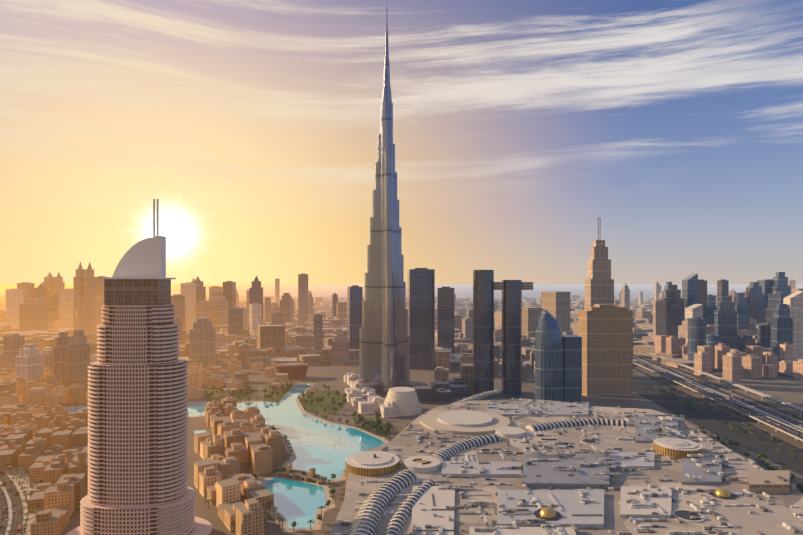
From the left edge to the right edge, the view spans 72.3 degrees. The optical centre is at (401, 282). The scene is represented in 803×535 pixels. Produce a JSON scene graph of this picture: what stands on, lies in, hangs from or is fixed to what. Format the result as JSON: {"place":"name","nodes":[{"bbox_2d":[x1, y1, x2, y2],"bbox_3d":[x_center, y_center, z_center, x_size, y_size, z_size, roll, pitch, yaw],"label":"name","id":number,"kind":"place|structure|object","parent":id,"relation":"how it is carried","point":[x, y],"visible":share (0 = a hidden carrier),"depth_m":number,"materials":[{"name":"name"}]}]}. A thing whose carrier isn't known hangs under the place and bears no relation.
{"place":"outdoors","nodes":[
{"label":"outdoors","id":0,"kind":"place"},
{"bbox_2d":[0,471,23,534],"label":"boulevard road","id":1,"kind":"structure","parent":0,"point":[16,516],"depth_m":552.58,"materials":[{"name":"asphalt"}]},
{"bbox_2d":[3,334,24,367],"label":"tower","id":2,"kind":"structure","parent":0,"point":[13,344],"depth_m":1304.57,"materials":[{"name":"concrete"}]},
{"bbox_2d":[5,467,36,534],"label":"boulevard pavement","id":3,"kind":"structure","parent":0,"point":[25,484],"depth_m":603.15,"materials":[{"name":"beige tile"}]},
{"bbox_2d":[4,462,42,534],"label":"trees","id":4,"kind":"object","parent":3,"relation":"on","point":[26,501],"visible":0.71,"depth_m":576.39,"materials":[{"name":"brown plant"}]},
{"bbox_2d":[60,288,72,327],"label":"tower","id":5,"kind":"structure","parent":0,"point":[66,308],"depth_m":2709.84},
{"bbox_2d":[66,383,384,479],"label":"lake","id":6,"kind":"structure","parent":0,"point":[327,460],"depth_m":817.15,"materials":[{"name":"liquid"}]},
{"bbox_2d":[69,383,388,483],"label":"lake shore","id":7,"kind":"structure","parent":0,"point":[293,457],"depth_m":844.88,"materials":[{"name":"beige stone"}]},
{"bbox_2d":[262,477,325,527],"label":"lake","id":8,"kind":"structure","parent":0,"point":[299,502],"depth_m":575.62,"materials":[{"name":"liquid"}]},
{"bbox_2d":[259,474,334,531],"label":"promenade","id":9,"kind":"structure","parent":0,"point":[286,528],"depth_m":545.41,"materials":[{"name":"beige stone"}]},
{"bbox_2d":[0,284,802,534],"bbox_3d":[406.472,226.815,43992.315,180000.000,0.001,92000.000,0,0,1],"label":"ground","id":10,"kind":"structure","parent":0,"point":[326,373],"depth_m":1127.77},
{"bbox_2d":[6,288,22,327],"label":"tower","id":11,"kind":"structure","parent":10,"relation":"on","point":[14,298],"depth_m":2615.09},
{"bbox_2d":[15,344,43,393],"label":"tower","id":12,"kind":"structure","parent":10,"relation":"on","point":[29,363],"depth_m":1086.10,"materials":[{"name":"concrete"}]},
{"bbox_2d":[19,294,47,331],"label":"tower","id":13,"kind":"structure","parent":10,"relation":"on","point":[33,311],"depth_m":2312.37,"materials":[{"name":"concrete"}]},
{"bbox_2d":[0,403,88,534],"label":"low-rise buildings","id":14,"kind":"structure","parent":10,"relation":"on","point":[49,446],"depth_m":670.49,"materials":[{"name":"concrete"}]},
{"bbox_2d":[48,294,59,322],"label":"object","id":15,"kind":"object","parent":10,"relation":"on","point":[53,303],"visible":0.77,"depth_m":2784.94,"materials":[{"name":"beige glass"}]},
{"bbox_2d":[53,332,69,386],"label":"tower","id":16,"kind":"structure","parent":10,"relation":"on","point":[60,356],"depth_m":1122.14,"materials":[{"name":"concrete"}]},
{"bbox_2d":[67,330,89,386],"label":"tower","id":17,"kind":"structure","parent":10,"relation":"on","point":[78,354],"depth_m":1102.33,"materials":[{"name":"concrete"}]},
{"bbox_2d":[73,262,84,333],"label":"tower","id":18,"kind":"structure","parent":10,"relation":"on","point":[78,290],"depth_m":2309.51,"materials":[{"name":"concrete"}]},
{"bbox_2d":[76,308,87,333],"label":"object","id":19,"kind":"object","parent":10,"relation":"on","point":[81,318],"visible":0.77,"depth_m":2274.81,"materials":[{"name":"concrete"}]},
{"bbox_2d":[83,262,95,333],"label":"tower","id":20,"kind":"structure","parent":10,"relation":"on","point":[89,291],"depth_m":2306.87,"materials":[{"name":"concrete"}]},
{"bbox_2d":[0,362,201,407],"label":"buildings","id":21,"kind":"structure","parent":10,"relation":"on","point":[48,389],"depth_m":1034.24,"materials":[{"name":"concrete"}]},
{"bbox_2d":[66,199,211,534],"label":"skyscraper","id":22,"kind":"structure","parent":10,"relation":"on","point":[128,420],"depth_m":459.21,"materials":[{"name":"concrete"}]},
{"bbox_2d":[80,307,194,534],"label":"balconies","id":23,"kind":"structure","parent":22,"relation":"attached to","point":[182,493],"depth_m":463.53,"materials":[{"name":"concrete"}]},
{"bbox_2d":[104,279,170,304],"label":"tower crown","id":24,"kind":"object","parent":22,"relation":"attached to","point":[137,291],"visible":1,"depth_m":464.91},
{"bbox_2d":[0,327,342,368],"bbox_3d":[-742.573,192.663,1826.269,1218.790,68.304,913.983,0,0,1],"label":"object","id":25,"kind":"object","parent":10,"relation":"on","point":[250,343],"visible":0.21,"depth_m":1743.45,"materials":[{"name":"concrete"}]},
{"bbox_2d":[171,294,184,329],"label":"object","id":26,"kind":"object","parent":10,"relation":"on","point":[178,301],"visible":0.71,"depth_m":2034.75,"materials":[{"name":"concrete"}]},
{"bbox_2d":[180,282,196,328],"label":"tower","id":27,"kind":"structure","parent":10,"relation":"on","point":[188,290],"depth_m":2704.61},
{"bbox_2d":[189,317,215,365],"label":"tower","id":28,"kind":"structure","parent":10,"relation":"on","point":[202,338],"depth_m":1503.50,"materials":[{"name":"concrete"}]},
{"bbox_2d":[206,292,228,330],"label":"tower","id":29,"kind":"structure","parent":10,"relation":"on","point":[218,304],"depth_m":2507.86,"materials":[{"name":"concrete"}]},
{"bbox_2d":[60,379,391,530],"bbox_3d":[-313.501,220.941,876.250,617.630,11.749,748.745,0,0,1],"label":"promenade palm trees","id":30,"kind":"object","parent":10,"relation":"on","point":[319,517],"visible":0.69,"depth_m":647.62,"materials":[{"name":"green plant"}]},
{"bbox_2d":[223,281,235,307],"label":"tower","id":31,"kind":"structure","parent":10,"relation":"on","point":[229,289],"depth_m":2602.06,"materials":[{"name":"brown glass"}]},
{"bbox_2d":[202,384,257,401],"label":"park grass island","id":32,"kind":"structure","parent":10,"relation":"on","point":[215,396],"depth_m":1117.51,"materials":[{"name":"green"}]},
{"bbox_2d":[204,378,252,399],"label":"trees","id":33,"kind":"object","parent":32,"relation":"on","point":[247,392],"visible":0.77,"depth_m":1094.44,"materials":[{"name":"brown plant"}]},
{"bbox_2d":[194,432,273,534],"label":"low-rise buildings","id":34,"kind":"structure","parent":10,"relation":"on","point":[213,468],"depth_m":562.82,"materials":[{"name":"concrete"}]},
{"bbox_2d":[228,307,242,335],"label":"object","id":35,"kind":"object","parent":10,"relation":"on","point":[235,320],"visible":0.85,"depth_m":2050.64,"materials":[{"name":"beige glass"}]},
{"bbox_2d":[187,353,287,395],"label":"low-rise buildings","id":36,"kind":"structure","parent":10,"relation":"on","point":[198,376],"depth_m":1243.30,"materials":[{"name":"concrete"}]},
{"bbox_2d":[205,396,281,474],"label":"buildings","id":37,"kind":"structure","parent":10,"relation":"on","point":[247,435],"depth_m":722.46,"materials":[{"name":"concrete"}]},
{"bbox_2d":[250,303,261,333],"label":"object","id":38,"kind":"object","parent":10,"relation":"on","point":[255,315],"visible":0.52,"depth_m":2243.05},
{"bbox_2d":[249,275,263,329],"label":"tower","id":39,"kind":"structure","parent":10,"relation":"on","point":[256,292],"depth_m":2262.97,"materials":[{"name":"brown glass"}]},
{"bbox_2d":[280,293,292,321],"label":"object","id":40,"kind":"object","parent":10,"relation":"on","point":[286,304],"visible":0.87,"depth_m":2941.34,"materials":[{"name":"brown glass"}]},
{"bbox_2d":[275,363,308,379],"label":"opera house","id":41,"kind":"structure","parent":10,"relation":"on","point":[297,372],"depth_m":1291.42,"materials":[{"name":"brown glass"}]},
{"bbox_2d":[276,463,326,484],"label":"bridge","id":42,"kind":"structure","parent":10,"relation":"on","point":[308,475],"depth_m":632.85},
{"bbox_2d":[298,274,307,325],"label":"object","id":43,"kind":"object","parent":10,"relation":"on","point":[302,298],"visible":0.85,"depth_m":2816.44,"materials":[{"name":"concrete"}]},
{"bbox_2d":[296,334,313,346],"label":"building","id":44,"kind":"structure","parent":10,"relation":"on","point":[304,340],"depth_m":1747.44,"materials":[{"name":"concrete"}]},
{"bbox_2d":[314,314,322,361],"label":"tower","id":45,"kind":"structure","parent":10,"relation":"on","point":[318,333],"depth_m":1556.56,"materials":[{"name":"concrete"}]},
{"bbox_2d":[300,389,347,414],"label":"park grass","id":46,"kind":"structure","parent":10,"relation":"on","point":[314,406],"depth_m":1042.72,"materials":[{"name":"green"}]},
{"bbox_2d":[298,384,346,413],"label":"trees","id":47,"kind":"object","parent":46,"relation":"on","point":[322,398],"visible":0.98,"depth_m":1025.24,"materials":[{"name":"green plant"}]},
{"bbox_2d":[331,333,349,364],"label":"tower","id":48,"kind":"structure","parent":10,"relation":"on","point":[340,348],"depth_m":1516.66,"materials":[{"name":"concrete"}]},
{"bbox_2d":[347,285,362,348],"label":"tower","id":49,"kind":"structure","parent":10,"relation":"on","point":[354,306],"depth_m":1596.49,"materials":[{"name":"grey glass"}]},
{"bbox_2d":[344,373,397,417],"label":"low-rise buildings","id":50,"kind":"structure","parent":10,"relation":"on","point":[370,401],"depth_m":1009.28,"materials":[{"name":"concrete"}]},
{"bbox_2d":[345,451,398,491],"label":"round building","id":51,"kind":"structure","parent":10,"relation":"on","point":[353,467],"depth_m":568.49,"materials":[{"name":"beige paint"}]},
{"bbox_2d":[353,452,391,465],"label":"round roof","id":52,"kind":"structure","parent":51,"relation":"attached to","point":[366,459],"depth_m":583.14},
{"bbox_2d":[352,417,391,435],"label":"park grass","id":53,"kind":"structure","parent":10,"relation":"on","point":[370,420],"depth_m":862.35,"materials":[{"name":"green"}]},
{"bbox_2d":[351,411,392,434],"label":"trees","id":54,"kind":"object","parent":53,"relation":"on","point":[376,423],"visible":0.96,"depth_m":848.35,"materials":[{"name":"green plant"}]},
{"bbox_2d":[0,291,770,367],"bbox_3d":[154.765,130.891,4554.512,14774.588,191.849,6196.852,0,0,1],"label":"city blocks","id":55,"kind":"structure","parent":10,"relation":"on","point":[562,308],"depth_m":2160.53,"materials":[{"name":"concrete"}]},
{"bbox_2d":[356,9,420,394],"bbox_3d":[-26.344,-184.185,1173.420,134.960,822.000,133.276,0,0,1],"label":"skyscraper","id":56,"kind":"structure","parent":10,"relation":"on","point":[384,352],"depth_m":1162.40,"materials":[{"name":"metal"}]},
{"bbox_2d":[383,387,421,415],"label":"domed building","id":57,"kind":"structure","parent":10,"relation":"on","point":[406,400],"depth_m":949.00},
{"bbox_2d":[407,268,434,368],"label":"high-rise building","id":58,"kind":"structure","parent":10,"relation":"on","point":[421,303],"depth_m":1443.94,"materials":[{"name":"grey glass"}]},
{"bbox_2d":[409,377,468,402],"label":"burj podium blocks","id":59,"kind":"structure","parent":10,"relation":"on","point":[442,391],"depth_m":1079.74,"materials":[{"name":"concrete"}]},
{"bbox_2d":[438,287,453,353],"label":"skyscraper","id":60,"kind":"structure","parent":10,"relation":"on","point":[445,317],"depth_m":1692.91,"materials":[{"name":"grey glass"}]},
{"bbox_2d":[462,318,472,341],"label":"building","id":61,"kind":"structure","parent":10,"relation":"on","point":[467,327],"depth_m":2092.61,"materials":[{"name":"concrete"}]},
{"bbox_2d":[434,329,535,391],"bbox_3d":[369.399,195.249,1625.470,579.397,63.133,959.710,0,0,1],"label":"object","id":62,"kind":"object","parent":10,"relation":"on","point":[442,369],"visible":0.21,"depth_m":1395.25,"materials":[{"name":"concrete"}]},
{"bbox_2d":[191,278,795,316],"bbox_3d":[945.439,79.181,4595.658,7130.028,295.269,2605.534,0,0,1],"label":"distant skyscrapers","id":63,"kind":"structure","parent":10,"relation":"on","point":[624,297],"depth_m":4480.24,"materials":[{"name":"concrete"}]},
{"bbox_2d":[330,399,802,534],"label":"shopping mall","id":64,"kind":"structure","parent":10,"relation":"on","point":[772,519],"depth_m":539.39},
{"bbox_2d":[348,469,417,534],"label":"ribbed vaulted roof","id":65,"kind":"structure","parent":64,"relation":"on","point":[373,507],"depth_m":475.34,"materials":[{"name":"metal"}]},
{"bbox_2d":[384,480,435,534],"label":"ribbed vaulted roof","id":66,"kind":"structure","parent":64,"relation":"on","point":[398,520],"depth_m":468.22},
{"bbox_2d":[403,456,439,472],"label":"round roof structure","id":67,"kind":"object","parent":64,"relation":"on","point":[411,465],"visible":0.83,"depth_m":577.68,"materials":[{"name":"beige paint"}]},
{"bbox_2d":[411,486,454,534],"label":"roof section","id":68,"kind":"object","parent":64,"relation":"on","point":[443,498],"depth_m":468.49,"materials":[{"name":"concrete"}]},
{"bbox_2d":[421,410,509,434],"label":"round roof","id":69,"kind":"structure","parent":64,"relation":"on","point":[430,421],"depth_m":743.46,"materials":[{"name":"concrete"}]},
{"bbox_2d":[438,411,492,426],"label":"roof disc","id":70,"kind":"object","parent":69,"relation":"on","point":[464,418],"visible":1,"depth_m":767.67,"materials":[{"name":"beige paint"}]},
{"bbox_2d":[430,433,501,461],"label":"ribbed vaulted roof","id":71,"kind":"structure","parent":64,"relation":"on","point":[444,453],"depth_m":653.20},
{"bbox_2d":[441,461,521,476],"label":"roof section","id":72,"kind":"object","parent":64,"relation":"on","point":[455,469],"visible":0.85,"depth_m":571.03,"materials":[{"name":"concrete"}]},
{"bbox_2d":[495,426,524,437],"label":"round roof","id":73,"kind":"structure","parent":64,"relation":"on","point":[510,432],"depth_m":707.86,"materials":[{"name":"beige paint"}]},
{"bbox_2d":[469,527,575,534],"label":"roof section","id":74,"kind":"object","parent":64,"relation":"on","point":[534,531],"visible":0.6,"depth_m":428.58,"materials":[{"name":"beige paint"}]},
{"bbox_2d":[487,403,588,415],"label":"dubai mall sheds","id":75,"kind":"object","parent":64,"relation":"on","point":[563,410],"visible":0.61,"depth_m":841.82,"materials":[{"name":"concrete"}]},
{"bbox_2d":[497,490,603,527],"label":"roof section","id":76,"kind":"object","parent":64,"relation":"on","point":[569,501],"depth_m":475.28,"materials":[{"name":"concrete"}]},
{"bbox_2d":[523,453,609,487],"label":"roof section","id":77,"kind":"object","parent":64,"relation":"on","point":[582,477],"depth_m":553.99,"materials":[{"name":"concrete"}]},
{"bbox_2d":[334,398,802,534],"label":"rooftop equipment","id":78,"kind":"object","parent":64,"relation":"on","point":[554,449],"visible":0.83,"depth_m":535.34,"materials":[{"name":"metal"}]},
{"bbox_2d":[526,419,627,430],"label":"ribbed vaulted roof","id":79,"kind":"structure","parent":64,"relation":"on","point":[556,424],"depth_m":756.24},
{"bbox_2d":[611,452,654,468],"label":"roof section","id":80,"kind":"object","parent":64,"relation":"on","point":[637,462],"visible":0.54,"depth_m":599.98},
{"bbox_2d":[620,486,671,517],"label":"roof section","id":81,"kind":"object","parent":64,"relation":"on","point":[664,503],"depth_m":486.44,"materials":[{"name":"concrete"}]},
{"bbox_2d":[635,418,677,442],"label":"roof section","id":82,"kind":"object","parent":64,"relation":"on","point":[644,437],"depth_m":718.52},
{"bbox_2d":[653,438,701,458],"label":"rotunda","id":83,"kind":"structure","parent":64,"relation":"on","point":[662,450],"depth_m":619.84,"materials":[{"name":"beige paint"}]},
{"bbox_2d":[681,458,721,484],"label":"roof section","id":84,"kind":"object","parent":64,"relation":"on","point":[690,467],"depth_m":556.95,"materials":[{"name":"concrete"}]},
{"bbox_2d":[749,470,789,492],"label":"brown roof box","id":85,"kind":"object","parent":64,"relation":"on","point":[757,484],"visible":0.92,"depth_m":522.67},
{"bbox_2d":[563,335,581,402],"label":"skyscraper","id":86,"kind":"structure","parent":10,"relation":"on","point":[572,368],"depth_m":1001.31,"materials":[{"name":"glass"}]},
{"bbox_2d":[585,217,613,306],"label":"skyscraper","id":87,"kind":"structure","parent":10,"relation":"on","point":[599,285],"depth_m":1272.10,"materials":[{"name":"concrete"}]},
{"bbox_2d":[578,304,632,395],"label":"high-rise building","id":88,"kind":"structure","parent":10,"relation":"on","point":[605,332],"depth_m":1108.39,"materials":[{"name":"concrete"}]},
{"bbox_2d":[653,299,665,345],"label":"skyscraper","id":89,"kind":"structure","parent":10,"relation":"on","point":[659,316],"depth_m":1887.33,"materials":[{"name":"concrete"}]},
{"bbox_2d":[660,285,683,336],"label":"skyscraper","id":90,"kind":"structure","parent":10,"relation":"on","point":[673,299],"depth_m":1988.34,"materials":[{"name":"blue glass"}]},
{"bbox_2d":[682,273,697,320],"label":"skyscraper","id":91,"kind":"structure","parent":10,"relation":"on","point":[690,289],"depth_m":2024.42,"materials":[{"name":"blue glass"}]},
{"bbox_2d":[688,316,705,360],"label":"skyscraper","id":92,"kind":"structure","parent":10,"relation":"on","point":[696,331],"depth_m":1506.07,"materials":[{"name":"blue glass"}]},
{"bbox_2d":[698,279,706,305],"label":"skyscraper","id":93,"kind":"structure","parent":10,"relation":"on","point":[702,291],"depth_m":2083.45,"materials":[{"name":"grey glass"}]},
{"bbox_2d":[633,361,802,440],"bbox_3d":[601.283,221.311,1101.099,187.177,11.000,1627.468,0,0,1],"label":"highway","id":94,"kind":"structure","parent":10,"relation":"on","point":[764,418],"depth_m":975.93,"materials":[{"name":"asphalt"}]},
{"bbox_2d":[644,384,802,464],"bbox_3d":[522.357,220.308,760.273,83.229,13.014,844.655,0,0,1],"label":"trees","id":95,"kind":"object","parent":10,"relation":"on","point":[749,426],"visible":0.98,"depth_m":937.28,"materials":[{"name":"green plant"}]},
{"bbox_2d":[714,296,736,348],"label":"skyscraper","id":96,"kind":"structure","parent":10,"relation":"on","point":[725,321],"depth_m":1586.17,"materials":[{"name":"blue glass"}]},
{"bbox_2d":[649,353,802,414],"bbox_3d":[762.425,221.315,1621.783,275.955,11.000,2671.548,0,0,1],"label":"metro viaduct","id":97,"kind":"object","parent":10,"relation":"on","point":[781,402],"visible":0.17,"depth_m":1119.63,"materials":[{"name":"grey concrete"}]},
{"bbox_2d":[655,329,802,382],"bbox_3d":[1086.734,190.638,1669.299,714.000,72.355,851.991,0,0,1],"label":"low-rise buildings","id":98,"kind":"structure","parent":10,"relation":"on","point":[735,366],"depth_m":1386.78,"materials":[{"name":"concrete"}]},
{"bbox_2d":[734,293,748,329],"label":"skyscraper","id":99,"kind":"structure","parent":10,"relation":"on","point":[741,306],"depth_m":2033.75,"materials":[{"name":"blue glass"}]},
{"bbox_2d":[698,425,802,492],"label":"trees","id":100,"kind":"object","parent":10,"relation":"on","point":[763,456],"visible":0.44,"depth_m":696.07,"materials":[{"name":"green plant"}]},
{"bbox_2d":[743,288,761,322],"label":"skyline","id":101,"kind":"object","parent":10,"relation":"on","point":[754,301],"visible":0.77,"depth_m":2167.90,"materials":[{"name":"blue glass"}]},
{"bbox_2d":[758,323,770,347],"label":"high-rise building","id":102,"kind":"structure","parent":10,"relation":"on","point":[764,334],"depth_m":1588.09,"materials":[{"name":"blue glass"}]},
{"bbox_2d":[757,279,772,322],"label":"skyscraper","id":103,"kind":"structure","parent":10,"relation":"on","point":[766,284],"depth_m":2479.64,"materials":[{"name":"blue glass"}]},
{"bbox_2d":[747,372,802,383],"bbox_3d":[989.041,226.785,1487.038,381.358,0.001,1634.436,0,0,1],"label":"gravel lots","id":104,"kind":"structure","parent":10,"relation":"on","point":[782,376],"depth_m":1304.69,"materials":[{"name":"grey"}]},
{"bbox_2d":[768,292,789,307],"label":"skyscraper","id":105,"kind":"structure","parent":10,"relation":"on","point":[775,299],"depth_m":1830.85,"materials":[{"name":"blue glass"}]},
{"bbox_2d":[771,272,790,293],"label":"skyscraper","id":106,"kind":"structure","parent":10,"relation":"on","point":[780,281],"depth_m":2437.43,"materials":[{"name":"blue glass"}]},
{"bbox_2d":[771,304,792,360],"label":"skyscraper","id":107,"kind":"structure","parent":10,"relation":"on","point":[781,326],"depth_m":1458.64,"materials":[{"name":"blue glass"}]},
{"bbox_2d":[783,291,802,360],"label":"skyscraper","id":108,"kind":"structure","parent":10,"relation":"on","point":[793,301],"depth_m":1454.86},
{"bbox_2d":[473,270,521,396],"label":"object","id":109,"kind":"structure","parent":0,"point":[483,330],"depth_m":1094.09,"materials":[{"name":"glass"}]},
{"bbox_2d":[535,309,563,401],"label":"curved skyscraper","id":110,"kind":"structure","parent":0,"point":[549,362],"depth_m":996.40,"materials":[{"name":"glass"}]},
{"bbox_2d":[570,328,802,453],"bbox_3d":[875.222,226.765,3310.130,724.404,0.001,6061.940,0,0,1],"label":"highway road","id":111,"kind":"structure","parent":0,"point":[784,417],"depth_m":1051.42,"materials":[{"name":"asphalt"}]},
{"bbox_2d":[570,329,802,429],"bbox_3d":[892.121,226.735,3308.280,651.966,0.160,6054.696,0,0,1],"label":"highway kerb","id":112,"kind":"structure","parent":111,"relation":"on","point":[727,396],"depth_m":1069.23,"materials":[{"name":"grey concrete"}]},
{"bbox_2d":[633,354,802,450],"bbox_3d":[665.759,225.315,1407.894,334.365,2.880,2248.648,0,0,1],"label":"highway cars","id":113,"kind":"object","parent":111,"relation":"on","point":[697,380],"visible":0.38,"depth_m":1096.15,"materials":[{"name":"white paint"}]},
{"bbox_2d":[633,384,802,475],"bbox_3d":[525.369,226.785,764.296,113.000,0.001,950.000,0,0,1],"label":"mall parking pavement","id":114,"kind":"structure","parent":0,"point":[742,437],"depth_m":865.35,"materials":[{"name":"asphalt"}]},
{"bbox_2d":[658,384,802,457],"bbox_3d":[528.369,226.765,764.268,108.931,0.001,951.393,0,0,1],"label":"mall service road","id":115,"kind":"structure","parent":0,"point":[758,434],"depth_m":886.81,"materials":[{"name":"asphalt"}]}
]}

